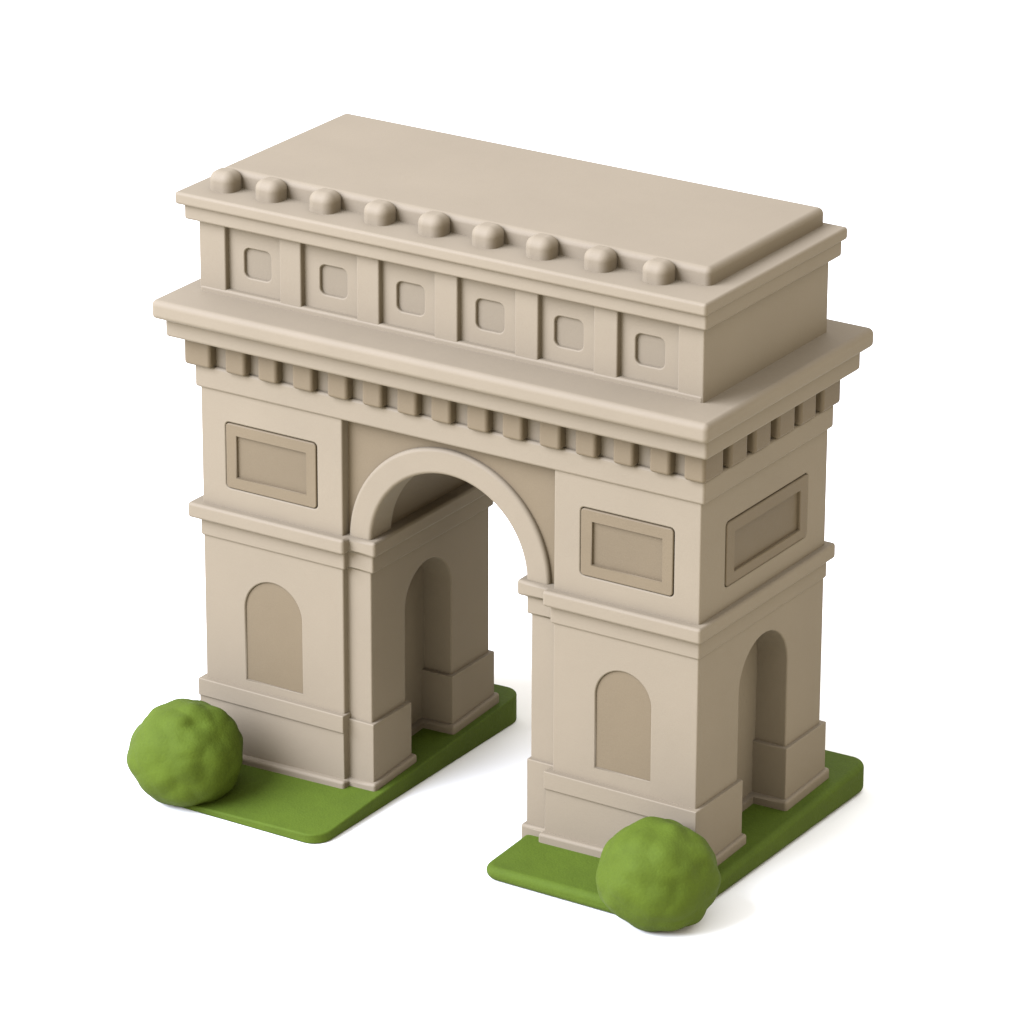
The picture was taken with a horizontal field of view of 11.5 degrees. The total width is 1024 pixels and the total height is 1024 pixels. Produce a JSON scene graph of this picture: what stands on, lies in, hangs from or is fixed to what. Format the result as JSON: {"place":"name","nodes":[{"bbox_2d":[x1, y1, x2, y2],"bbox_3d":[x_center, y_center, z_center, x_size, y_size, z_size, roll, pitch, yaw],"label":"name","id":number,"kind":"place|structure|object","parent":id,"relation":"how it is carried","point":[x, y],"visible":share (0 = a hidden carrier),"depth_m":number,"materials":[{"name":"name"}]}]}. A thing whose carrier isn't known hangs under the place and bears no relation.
{"place":"outdoors","nodes":[
{"label":"outdoors","id":0,"kind":"place"},
{"bbox_2d":[0,0,1023,1023],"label":"ground","id":1,"kind":"structure","parent":0,"point":[888,135],"depth_m":45.12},
{"bbox_2d":[182,684,516,843],"bbox_3d":[-1.447,1.838,40.707,1.795,0.240,2.930,14,25,30],"label":"grass pad","id":2,"kind":"object","parent":1,"relation":"on","point":[298,809],"depth_m":39.85,"materials":[{"name":"plant"}]},
{"bbox_2d":[126,698,242,806],"bbox_3d":[-2.557,1.866,39.871,0.921,0.804,0.917,14,25,30],"label":"bush","id":3,"kind":"object","parent":2,"relation":"on","point":[183,752],"visible":1,"depth_m":39.56,"materials":[{"name":"plant"}]},
{"bbox_2d":[152,113,872,865],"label":"triumphal arch","id":4,"kind":"structure","parent":1,"relation":"on","point":[416,353],"depth_m":38.39,"materials":[{"name":"beige stone"}]},
{"bbox_2d":[486,750,863,913],"bbox_3d":[1.292,2.368,39.390,1.710,0.257,3.045,14,25,30],"label":"grass pad","id":5,"kind":"object","parent":1,"relation":"on","point":[531,862],"depth_m":38.81,"materials":[{"name":"plant"}]},
{"bbox_2d":[596,816,720,931],"bbox_3d":[1.088,2.679,37.898,0.941,0.791,0.929,14,25,30],"label":"bush","id":6,"kind":"object","parent":5,"relation":"on","point":[655,874],"visible":1,"depth_m":37.59,"materials":[{"name":"plant"}]}
]}

